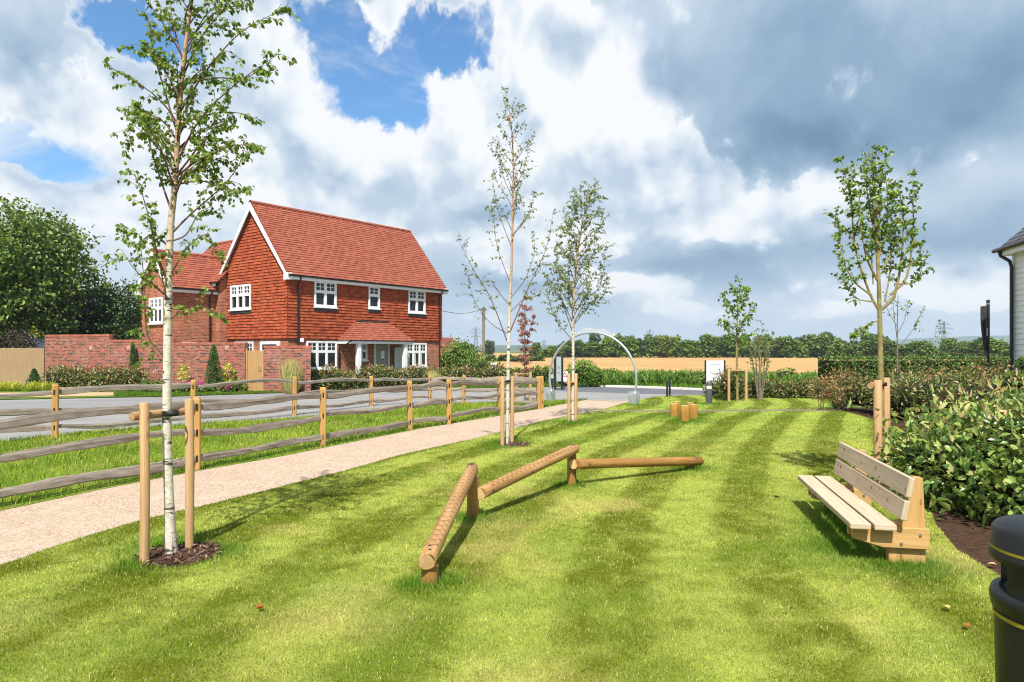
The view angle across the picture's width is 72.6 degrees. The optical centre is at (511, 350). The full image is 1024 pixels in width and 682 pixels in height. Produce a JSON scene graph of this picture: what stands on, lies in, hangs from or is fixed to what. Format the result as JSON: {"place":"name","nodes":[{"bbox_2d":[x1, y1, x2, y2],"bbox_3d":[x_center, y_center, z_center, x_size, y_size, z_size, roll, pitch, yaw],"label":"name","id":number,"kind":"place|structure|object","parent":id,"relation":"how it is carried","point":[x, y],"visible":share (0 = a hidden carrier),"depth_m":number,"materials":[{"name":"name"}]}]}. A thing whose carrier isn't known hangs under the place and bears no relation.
{"place":"outdoors","nodes":[
{"label":"outdoors","id":0,"kind":"place"},
{"bbox_2d":[0,393,286,409],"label":"road footway","id":1,"kind":"structure","parent":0,"point":[90,403],"depth_m":26.31,"materials":[{"name":"concrete"}]},
{"bbox_2d":[113,389,332,396],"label":"bed edge grass","id":2,"kind":"structure","parent":0,"point":[127,393],"depth_m":30.95,"materials":[{"name":"green plant"}]},
{"bbox_2d":[0,398,585,510],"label":"verge","id":3,"kind":"structure","parent":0,"point":[60,490],"depth_m":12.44,"materials":[{"name":"green plant"}]},
{"bbox_2d":[0,376,540,497],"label":"post and rail fence","id":4,"kind":"object","parent":3,"relation":"on","point":[322,436],"visible":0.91,"depth_m":11.87,"materials":[{"name":"brown wood"}]},
{"bbox_2d":[0,375,543,437],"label":"post and rail fence","id":5,"kind":"object","parent":3,"relation":"on","point":[55,392],"visible":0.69,"depth_m":18.75,"materials":[{"name":"brown wood"}]},
{"bbox_2d":[515,296,538,399],"bbox_3d":[0.481,-0.048,26.369,0.855,3.997,1.257,0,0,16],"label":"withered tree","id":6,"kind":"object","parent":3,"relation":"on","point":[524,349],"visible":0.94,"depth_m":26.29,"materials":[{"name":"red plant"}]},
{"bbox_2d":[0,400,628,562],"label":"path","id":7,"kind":"structure","parent":0,"point":[26,530],"depth_m":10.13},
{"bbox_2d":[0,384,672,398],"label":"verge","id":8,"kind":"structure","parent":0,"point":[23,390],"depth_m":29.53,"materials":[{"name":"green plant"}]},
{"bbox_2d":[0,328,38,347],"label":"purple bush","id":9,"kind":"object","parent":8,"relation":"on","point":[15,341],"visible":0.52,"depth_m":41.72,"materials":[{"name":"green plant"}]},
{"bbox_2d":[0,348,43,385],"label":"board fence","id":10,"kind":"object","parent":8,"relation":"on","point":[18,364],"visible":0.66,"depth_m":37.24,"materials":[{"name":"beige wood"}]},
{"bbox_2d":[0,323,43,346],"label":"yellow bush","id":11,"kind":"object","parent":8,"relation":"on","point":[30,330],"visible":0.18,"depth_m":43.59,"materials":[{"name":"green plant"}]},
{"bbox_2d":[0,231,80,335],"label":"sycamore tree","id":12,"kind":"object","parent":8,"relation":"on","point":[7,310],"visible":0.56,"depth_m":42.76,"materials":[{"name":"green plant"}]},
{"bbox_2d":[0,392,113,396],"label":"gravel bed","id":13,"kind":"object","parent":8,"relation":"on","point":[96,394],"visible":0.29,"depth_m":30.73,"materials":[{"name":"beige gravel"}]},
{"bbox_2d":[0,193,126,339],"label":"sycamore tree","id":14,"kind":"object","parent":8,"relation":"on","point":[47,244],"visible":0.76,"depth_m":45.20,"materials":[{"name":"green plant"}]},
{"bbox_2d":[40,363,151,390],"bbox_3d":[-20.396,1.316,34.171,5.992,1.546,1.597,0,0,13],"label":"photinia hedge","id":15,"kind":"object","parent":8,"relation":"on","point":[62,376],"visible":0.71,"depth_m":33.83,"materials":[{"name":"green plant"}]},
{"bbox_2d":[44,334,310,392],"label":"garden wall","id":16,"kind":"structure","parent":8,"relation":"on","point":[93,351],"depth_m":34.18,"materials":[{"name":"brick"}]},
{"bbox_2d":[246,349,263,391],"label":"wooden gate","id":17,"kind":"structure","parent":16,"relation":"attached to","point":[254,364],"depth_m":32.94,"materials":[{"name":"brown wood"}]},
{"bbox_2d":[204,344,223,390],"bbox_3d":[-13.870,0.796,32.400,0.844,2.272,0.820,0,0,0],"label":"conifer","id":18,"kind":"object","parent":8,"relation":"on","point":[214,371],"visible":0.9,"depth_m":32.26,"materials":[{"name":"green plant"}]},
{"bbox_2d":[276,358,305,393],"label":"feather grass","id":19,"kind":"object","parent":8,"relation":"on","point":[290,370],"depth_m":31.44,"materials":[{"name":"yellow plant"}]},
{"bbox_2d":[135,200,448,388],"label":"brick house","id":20,"kind":"structure","parent":8,"relation":"on","point":[339,293],"depth_m":35.95,"materials":[{"name":"brick"}]},
{"bbox_2d":[148,297,162,324],"bbox_3d":[-18.103,-2.020,35.380,1.480,1.360,0.120,0,0,38],"label":"window","id":21,"kind":"structure","parent":20,"relation":"in","point":[157,303],"depth_m":35.30,"materials":[{"name":"white paint"}]},
{"bbox_2d":[228,284,251,313],"bbox_3d":[-13.889,-2.650,35.638,1.940,1.460,0.175,0,0,38],"label":"window","id":22,"kind":"structure","parent":20,"relation":"in","point":[240,295],"depth_m":35.66,"materials":[{"name":"white paint"}]},
{"bbox_2d":[306,341,336,369],"bbox_3d":[-9.477,0.235,34.812,0.120,1.450,1.930,0,0,38],"label":"window","id":23,"kind":"structure","parent":20,"relation":"in","point":[323,353],"depth_m":34.86,"materials":[{"name":"white paint"}]},
{"bbox_2d":[313,282,337,311],"bbox_3d":[-9.343,-2.740,34.917,0.175,1.480,1.420,0,0,38],"label":"window","id":24,"kind":"structure","parent":20,"relation":"in","point":[325,294],"depth_m":34.88,"materials":[{"name":"white paint"}]},
{"bbox_2d":[368,287,380,312],"bbox_3d":[-7.402,-2.780,37.436,0.175,1.400,0.860,0,0,38],"label":"window","id":25,"kind":"structure","parent":20,"relation":"in","point":[373,292],"depth_m":37.44,"materials":[{"name":"white paint"}]},
{"bbox_2d":[373,344,389,371],"bbox_3d":[-7.096,0.740,37.919,0.090,2.420,1.080,0,0,38],"label":"front door","id":26,"kind":"structure","parent":20,"relation":"in","point":[381,352],"depth_m":37.89,"materials":[{"name":"grey paint"}]},
{"bbox_2d":[394,347,401,370],"bbox_3d":[-6.261,0.875,38.537,0.099,2.150,0.660,0,0,38],"label":"window","id":27,"kind":"structure","parent":20,"relation":"in","point":[398,358],"depth_m":38.46,"materials":[{"name":"glass"}]},
{"bbox_2d":[408,291,426,316],"bbox_3d":[-5.449,-2.730,39.965,0.175,1.500,1.420,0,0,38],"label":"window","id":28,"kind":"structure","parent":20,"relation":"in","point":[416,299],"depth_m":39.93,"materials":[{"name":"white paint"}]},
{"bbox_2d":[407,343,427,367],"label":"window","id":29,"kind":"structure","parent":20,"relation":"in","point":[416,352],"depth_m":40.08,"materials":[{"name":"white paint"}]},
{"bbox_2d":[311,363,427,389],"bbox_3d":[-7.511,1.296,34.608,7.307,1.510,1.432,0,0,-32],"label":"photinia hedge","id":30,"kind":"object","parent":8,"relation":"on","point":[374,372],"visible":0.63,"depth_m":34.46,"materials":[{"name":"green plant"}]},
{"bbox_2d":[424,362,506,382],"bbox_3d":[-2.524,1.357,38.853,5.650,1.450,1.493,0,0,-36],"label":"photinia hedge","id":31,"kind":"object","parent":8,"relation":"on","point":[495,371],"visible":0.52,"depth_m":38.68,"materials":[{"name":"green plant"}]},
{"bbox_2d":[445,351,505,373],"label":"garden bush","id":32,"kind":"object","parent":8,"relation":"on","point":[475,363],"visible":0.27,"depth_m":46.76,"materials":[{"name":"green plant"}]},
{"bbox_2d":[503,365,553,383],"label":"loose hedge","id":33,"kind":"object","parent":8,"relation":"on","point":[538,371],"visible":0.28,"depth_m":39.88,"materials":[{"name":"green plant"}]},
{"bbox_2d":[565,358,609,386],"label":"rough bush","id":34,"kind":"object","parent":8,"relation":"on","point":[588,376],"visible":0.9,"depth_m":37.43,"materials":[{"name":"green plant"}]},
{"bbox_2d":[556,368,703,385],"bbox_3d":[6.758,1.510,38.485,8.814,1.199,4.213,0,0,15],"label":"field hedge","id":35,"kind":"object","parent":8,"relation":"on","point":[675,377],"visible":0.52,"depth_m":38.15,"materials":[{"name":"green plant"}]},
{"bbox_2d":[595,381,703,387],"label":"roadside grass","id":36,"kind":"structure","parent":8,"relation":"on","point":[686,385],"depth_m":37.23,"materials":[{"name":"green plant"}]},
{"bbox_2d":[694,367,817,386],"bbox_3d":[12.891,1.446,35.486,7.055,1.312,3.233,0,0,27],"label":"field hedge","id":37,"kind":"object","parent":8,"relation":"on","point":[783,375],"visible":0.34,"depth_m":34.97,"materials":[{"name":"green plant"}]},
{"bbox_2d":[0,386,784,440],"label":"road","id":38,"kind":"structure","parent":0,"point":[559,395],"depth_m":25.86,"materials":[{"name":"grey asphalt"}]},
{"bbox_2d":[581,384,701,389],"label":"kerb","id":39,"kind":"structure","parent":38,"relation":"on","point":[658,387],"depth_m":36.55,"materials":[{"name":"concrete"}]},
{"bbox_2d":[0,351,870,510],"bbox_3d":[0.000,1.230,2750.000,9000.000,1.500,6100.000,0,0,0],"label":"ground","id":40,"kind":"structure","parent":0,"point":[855,406],"depth_m":29.33,"materials":[{"name":"green plant"}]},
{"bbox_2d":[817,354,1009,392],"bbox_3d":[18.395,1.091,30.193,10.597,1.891,1.434,0,0,-8],"label":"clipped hedge","id":41,"kind":"object","parent":40,"relation":"on","point":[829,363],"visible":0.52,"depth_m":29.51,"materials":[{"name":"green plant"}]},
{"bbox_2d":[441,333,489,371],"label":"garden bush","id":42,"kind":"object","parent":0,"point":[447,356],"visible":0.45,"depth_m":48.56,"materials":[{"name":"green plant"}]},
{"bbox_2d":[434,383,560,387],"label":"kerb grass","id":43,"kind":"structure","parent":0,"point":[492,386],"depth_m":37.06,"materials":[{"name":"green plant"}]},
{"bbox_2d":[0,395,1000,681],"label":"lawn","id":44,"kind":"structure","parent":0,"point":[606,649],"depth_m":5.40,"materials":[{"name":"green plant"}]},
{"bbox_2d":[128,399,194,562],"bbox_3d":[-3.265,1.260,6.556,0.171,1.580,0.639,0,0,22],"label":"tree stake frame","id":45,"kind":"object","parent":44,"relation":"on","point":[144,415],"visible":0.88,"depth_m":6.33,"materials":[{"name":"brown wood"}]},
{"bbox_2d":[134,539,226,567],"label":"mulch","id":46,"kind":"object","parent":44,"relation":"on","point":[198,552],"visible":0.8,"depth_m":6.52,"materials":[{"name":"brown wood"}]},
{"bbox_2d":[101,0,299,553],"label":"birch tree","id":47,"kind":"object","parent":46,"relation":"on","point":[149,129],"visible":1,"depth_m":6.57,"materials":[{"name":"green plant"}]},
{"bbox_2d":[418,463,478,584],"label":"balance beam","id":48,"kind":"structure","parent":44,"relation":"on","point":[468,484],"depth_m":6.52,"materials":[{"name":"brown wood"}]},
{"bbox_2d":[497,376,513,445],"bbox_3d":[-0.124,1.285,14.329,0.146,1.530,0.670,0,0,20],"label":"tree stake frame","id":49,"kind":"object","parent":44,"relation":"on","point":[501,381],"visible":0.83,"depth_m":14.04,"materials":[{"name":"brown wood"}]},
{"bbox_2d":[497,441,529,446],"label":"mulch","id":50,"kind":"object","parent":44,"relation":"on","point":[520,443],"visible":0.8,"depth_m":14.28,"materials":[{"name":"brown wood"}]},
{"bbox_2d":[455,85,563,443],"bbox_3d":[-0.043,-1.741,14.339,2.256,7.383,1.192,0,0,0],"label":"birch tree","id":51,"kind":"object","parent":50,"relation":"on","point":[515,202],"visible":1,"depth_m":14.36,"materials":[{"name":"green plant"}]},
{"bbox_2d":[478,444,578,499],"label":"balance beam","id":52,"kind":"structure","parent":44,"relation":"on","point":[513,477],"depth_m":8.94,"materials":[{"name":"brown wood"}]},
{"bbox_2d":[565,373,577,421],"bbox_3d":[1.609,1.330,18.935,0.321,1.440,0.224,0,0,-25],"label":"tree stake frame","id":53,"kind":"object","parent":44,"relation":"on","point":[568,382],"visible":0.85,"depth_m":18.88,"materials":[{"name":"brown wood"}]},
{"bbox_2d":[541,178,615,420],"bbox_3d":[1.748,-1.369,18.979,1.984,6.638,1.873,0,0,-40],"label":"birch tree","id":54,"kind":"object","parent":44,"relation":"on","point":[586,283],"visible":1,"depth_m":18.97,"materials":[{"name":"green plant"}]},
{"bbox_2d":[544,328,639,404],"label":"spade arch","id":55,"kind":"structure","parent":44,"relation":"on","point":[634,397],"depth_m":25.42,"materials":[{"name":"metal"}]},
{"bbox_2d":[569,456,703,468],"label":"balance beam","id":56,"kind":"structure","parent":44,"relation":"on","point":[689,462],"depth_m":10.53,"materials":[{"name":"brown wood"}]},
{"bbox_2d":[680,405,688,420],"bbox_3d":[4.715,1.745,19.015,0.248,0.510,0.248,0,0,35],"label":"timber stump","id":57,"kind":"object","parent":44,"relation":"on","point":[684,412],"visible":0.77,"depth_m":18.91,"materials":[{"name":"brown wood"}]},
{"bbox_2d":[711,367,750,399],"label":"photinia shrub","id":58,"kind":"object","parent":44,"relation":"on","point":[723,384],"visible":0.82,"depth_m":27.48,"materials":[{"name":"green plant"}]},
{"bbox_2d":[716,275,756,400],"bbox_3d":[8.627,-0.480,26.723,1.568,4.862,1.207,0,0,0],"label":"lime tree","id":59,"kind":"object","parent":44,"relation":"on","point":[748,316],"visible":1,"depth_m":26.70,"materials":[{"name":"green plant"}]},
{"bbox_2d":[727,369,747,401],"bbox_3d":[8.592,1.365,26.642,0.764,1.370,0.300,0,0,0],"label":"tree stake frame","id":60,"kind":"object","parent":44,"relation":"on","point":[746,383],"visible":0.84,"depth_m":26.50,"materials":[{"name":"brown wood"}]},
{"bbox_2d":[746,319,774,399],"bbox_3d":[9.761,0.345,27.622,1.340,3.211,1.127,0,0,0],"label":"multi stem tree","id":61,"kind":"object","parent":44,"relation":"on","point":[760,393],"visible":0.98,"depth_m":27.68,"materials":[{"name":"green plant"}]},
{"bbox_2d":[702,374,837,397],"bbox_3d":[10.683,1.486,28.733,5.556,1.122,1.280,0,0,8],"label":"photinia hedge","id":62,"kind":"object","parent":44,"relation":"on","point":[775,389],"visible":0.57,"depth_m":28.48,"materials":[{"name":"green plant"}]},
{"bbox_2d":[798,442,929,564],"bbox_3d":[3.647,1.562,7.430,0.685,0.875,2.502,0,0,12],"label":"park bench","id":63,"kind":"object","parent":44,"relation":"on","point":[904,534],"visible":0.99,"depth_m":6.54,"materials":[{"name":"brown wood"}]},
{"bbox_2d":[822,143,934,485],"bbox_3d":[5.153,-0.455,9.712,1.443,4.810,0.911,0,0,0],"label":"pear tree","id":64,"kind":"object","parent":44,"relation":"on","point":[875,233],"visible":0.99,"depth_m":9.64,"materials":[{"name":"green plant"}]},
{"bbox_2d":[867,378,889,483],"bbox_3d":[5.118,1.220,9.694,0.183,1.660,1.270,0,0,33],"label":"tree stake frame","id":65,"kind":"object","parent":44,"relation":"on","point":[876,385],"visible":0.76,"depth_m":9.25,"materials":[{"name":"brown wood"}]},
{"bbox_2d":[988,514,1023,681],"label":"litter bin","id":66,"kind":"object","parent":44,"relation":"on","point":[1006,551],"visible":1,"depth_m":2.91,"materials":[{"name":"black plastic"}]},
{"bbox_2d":[0,0,1023,345],"label":"sky","id":67,"kind":"structure","parent":0,"point":[712,132],"materials":[{"name":"blue"}]},
{"bbox_2d":[475,345,556,350],"bbox_3d":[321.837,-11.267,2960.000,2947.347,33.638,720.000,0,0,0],"label":"hills","id":68,"kind":"structure","parent":0,"point":[504,347],"depth_m":2693.88,"materials":[{"name":"green plant"}]},
{"bbox_2d":[544,386,704,394],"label":"road","id":69,"kind":"structure","parent":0,"point":[640,390],"depth_m":34.30,"materials":[{"name":"grey asphalt"}]},
{"bbox_2d":[554,356,562,389],"bbox_3d":[2.339,1.110,35.000,0.470,1.680,0.100,0,0,-14],"label":"tall sign","id":70,"kind":"object","parent":69,"relation":"on","point":[558,368],"visible":0.8,"depth_m":34.98,"materials":[{"name":"white metal"}]},
{"bbox_2d":[704,360,724,392],"bbox_3d":[9.377,1.190,32.200,0.940,1.520,0.070,0,0,3],"label":"welcome sign","id":71,"kind":"object","parent":69,"relation":"on","point":[711,368],"visible":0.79,"depth_m":32.19,"materials":[{"name":"white metal"}]},
{"bbox_2d":[599,409,844,411],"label":"footpath","id":72,"kind":"structure","parent":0,"point":[731,410],"depth_m":22.57,"materials":[{"name":"grey concrete"}]},
{"bbox_2d":[477,352,1006,374],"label":"field","id":73,"kind":"structure","parent":0,"point":[800,365],"depth_m":107.22,"materials":[{"name":"beige plant"}]},
{"bbox_2d":[51,277,131,333],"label":"dark tree","id":74,"kind":"object","parent":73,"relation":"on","point":[105,279],"visible":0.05,"depth_m":51.23,"materials":[{"name":"green plant"}]},
{"bbox_2d":[57,277,141,339],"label":"dark tree","id":75,"kind":"object","parent":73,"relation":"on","point":[108,309],"visible":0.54,"depth_m":49.05,"materials":[{"name":"green plant"}]},
{"bbox_2d":[561,346,583,357],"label":"woodland tree","id":76,"kind":"object","parent":73,"relation":"on","point":[568,352],"visible":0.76,"depth_m":199.85,"materials":[{"name":"green plant"}]},
{"bbox_2d":[579,342,602,357],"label":"woodland tree","id":77,"kind":"object","parent":73,"relation":"on","point":[588,348],"visible":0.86,"depth_m":203.85,"materials":[{"name":"green plant"}]},
{"bbox_2d":[599,337,614,356],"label":"woodland tree","id":78,"kind":"object","parent":73,"relation":"on","point":[606,342],"visible":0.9,"depth_m":203.98,"materials":[{"name":"green plant"}]},
{"bbox_2d":[611,332,627,357],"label":"woodland tree","id":79,"kind":"object","parent":73,"relation":"on","point":[616,349],"visible":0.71,"depth_m":201.27,"materials":[{"name":"green plant"}]},
{"bbox_2d":[618,338,640,357],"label":"woodland tree","id":80,"kind":"object","parent":73,"relation":"on","point":[632,348],"visible":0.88,"depth_m":199.94,"materials":[{"name":"green plant"}]},
{"bbox_2d":[644,332,656,357],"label":"woodland tree","id":81,"kind":"object","parent":73,"relation":"on","point":[649,339],"visible":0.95,"depth_m":200.08,"materials":[{"name":"green plant"}]},
{"bbox_2d":[653,335,673,357],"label":"woodland tree","id":82,"kind":"object","parent":73,"relation":"on","point":[663,348],"visible":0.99,"depth_m":198.88,"materials":[{"name":"green plant"}]},
{"bbox_2d":[675,339,701,357],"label":"woodland tree","id":83,"kind":"object","parent":73,"relation":"on","point":[685,349],"visible":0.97,"depth_m":199.37,"materials":[{"name":"green plant"}]},
{"bbox_2d":[699,333,722,357],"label":"woodland tree","id":84,"kind":"object","parent":73,"relation":"on","point":[707,340],"visible":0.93,"depth_m":199.80,"materials":[{"name":"green plant"}]},
{"bbox_2d":[723,333,748,357],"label":"woodland tree","id":85,"kind":"object","parent":73,"relation":"on","point":[730,346],"visible":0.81,"depth_m":198.17,"materials":[{"name":"green plant"}]},
{"bbox_2d":[775,335,798,357],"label":"woodland tree","id":86,"kind":"object","parent":73,"relation":"on","point":[787,343],"visible":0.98,"depth_m":193.14,"materials":[{"name":"green plant"}]},
{"bbox_2d":[791,340,805,357],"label":"woodland tree","id":87,"kind":"object","parent":73,"relation":"on","point":[798,343],"visible":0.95,"depth_m":192.27,"materials":[{"name":"green plant"}]},
{"bbox_2d":[800,334,818,357],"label":"woodland tree","id":88,"kind":"object","parent":73,"relation":"on","point":[808,341],"visible":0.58,"depth_m":196.15,"materials":[{"name":"green plant"}]},
{"bbox_2d":[814,335,845,356],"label":"woodland tree","id":89,"kind":"object","parent":73,"relation":"on","point":[826,343],"visible":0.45,"depth_m":191.92,"materials":[{"name":"green plant"}]},
{"bbox_2d":[826,342,849,356],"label":"woodland tree","id":90,"kind":"object","parent":73,"relation":"on","point":[837,349],"visible":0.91,"depth_m":185.49,"materials":[{"name":"green plant"}]},
{"bbox_2d":[846,343,869,356],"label":"woodland tree","id":91,"kind":"object","parent":73,"relation":"on","point":[854,350],"visible":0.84,"depth_m":183.31,"materials":[{"name":"green plant"}]},
{"bbox_2d":[871,339,898,355],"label":"woodland tree","id":92,"kind":"object","parent":73,"relation":"on","point":[892,345],"visible":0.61,"depth_m":180.22,"materials":[{"name":"green plant"}]},
{"bbox_2d":[901,340,928,355],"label":"woodland tree","id":93,"kind":"object","parent":73,"relation":"on","point":[911,346],"visible":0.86,"depth_m":178.28,"materials":[{"name":"green plant"}]},
{"bbox_2d":[921,343,939,356],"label":"woodland tree","id":94,"kind":"object","parent":73,"relation":"on","point":[932,350],"visible":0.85,"depth_m":176.76,"materials":[{"name":"green plant"}]},
{"bbox_2d":[938,337,958,355],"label":"woodland tree","id":95,"kind":"object","parent":73,"relation":"on","point":[946,344],"visible":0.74,"depth_m":181.25,"materials":[{"name":"green plant"}]},
{"bbox_2d":[953,343,974,356],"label":"woodland tree","id":96,"kind":"object","parent":73,"relation":"on","point":[961,350],"visible":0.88,"depth_m":178.72,"materials":[{"name":"green plant"}]},
{"bbox_2d":[976,337,1009,356],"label":"woodland tree","id":97,"kind":"object","parent":73,"relation":"on","point":[997,348],"visible":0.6,"depth_m":169.90,"materials":[{"name":"green plant"}]},
{"bbox_2d":[834,408,1007,575],"bbox_3d":[15.188,1.940,7.221,19.970,0.001,36.211,0,0,21],"label":"planting bed","id":98,"kind":"object","parent":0,"point":[968,536],"visible":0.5,"depth_m":7.59,"materials":[{"name":"brown soil"}]},
{"bbox_2d":[808,366,867,410],"bbox_3d":[10.687,1.202,22.701,2.009,1.465,1.591,0,0,0],"label":"withered shrub","id":99,"kind":"object","parent":98,"relation":"on","point":[830,388],"visible":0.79,"depth_m":22.67,"materials":[{"name":"brown plant"}]},
{"bbox_2d":[854,291,945,413],"bbox_3d":[11.951,0.046,21.416,3.233,3.808,0.835,0,0,-6],"label":"sapling","id":100,"kind":"object","parent":98,"relation":"on","point":[914,326],"visible":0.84,"depth_m":21.48,"materials":[{"name":"green plant"}]},
{"bbox_2d":[831,354,1023,419],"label":"photinia hedge","id":101,"kind":"object","parent":98,"relation":"on","point":[908,385],"visible":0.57,"depth_m":19.07,"materials":[{"name":"green plant"}]},
{"bbox_2d":[847,375,1023,524],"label":"photinia shrub","id":102,"kind":"object","parent":98,"relation":"on","point":[932,461],"visible":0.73,"depth_m":8.40,"materials":[{"name":"green plant"}]},
{"bbox_2d":[893,374,1023,485],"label":"photinia shrub","id":103,"kind":"object","parent":98,"relation":"on","point":[943,409],"visible":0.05,"depth_m":10.85,"materials":[{"name":"green plant"}]},
{"bbox_2d":[938,367,1023,525],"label":"photinia shrub","id":104,"kind":"object","parent":98,"relation":"on","point":[1007,434],"visible":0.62,"depth_m":8.03,"materials":[{"name":"green plant"}]},
{"bbox_2d":[980,300,989,376],"bbox_3d":[14.921,0.170,22.000,0.324,3.560,0.110,0,0,0],"label":"banner pole","id":105,"kind":"object","parent":98,"relation":"on","point":[985,319],"visible":0.8,"depth_m":21.97,"materials":[{"name":"black metal"}]},
{"bbox_2d":[991,228,1023,370],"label":"weatherboard house","id":106,"kind":"structure","parent":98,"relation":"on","point":[1013,246],"depth_m":19.75,"materials":[{"name":"white paint"}]},
{"bbox_2d":[1005,356,1023,385],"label":"topiary","id":107,"kind":"object","parent":98,"relation":"on","point":[1019,362],"visible":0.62,"depth_m":17.47,"materials":[{"name":"green plant"}]},
{"bbox_2d":[891,335,1009,347],"bbox_3d":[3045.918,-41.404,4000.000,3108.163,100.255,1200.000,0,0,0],"label":"hills","id":108,"kind":"structure","parent":0,"point":[1006,338],"depth_m":3648.87,"materials":[{"name":"green plant"}]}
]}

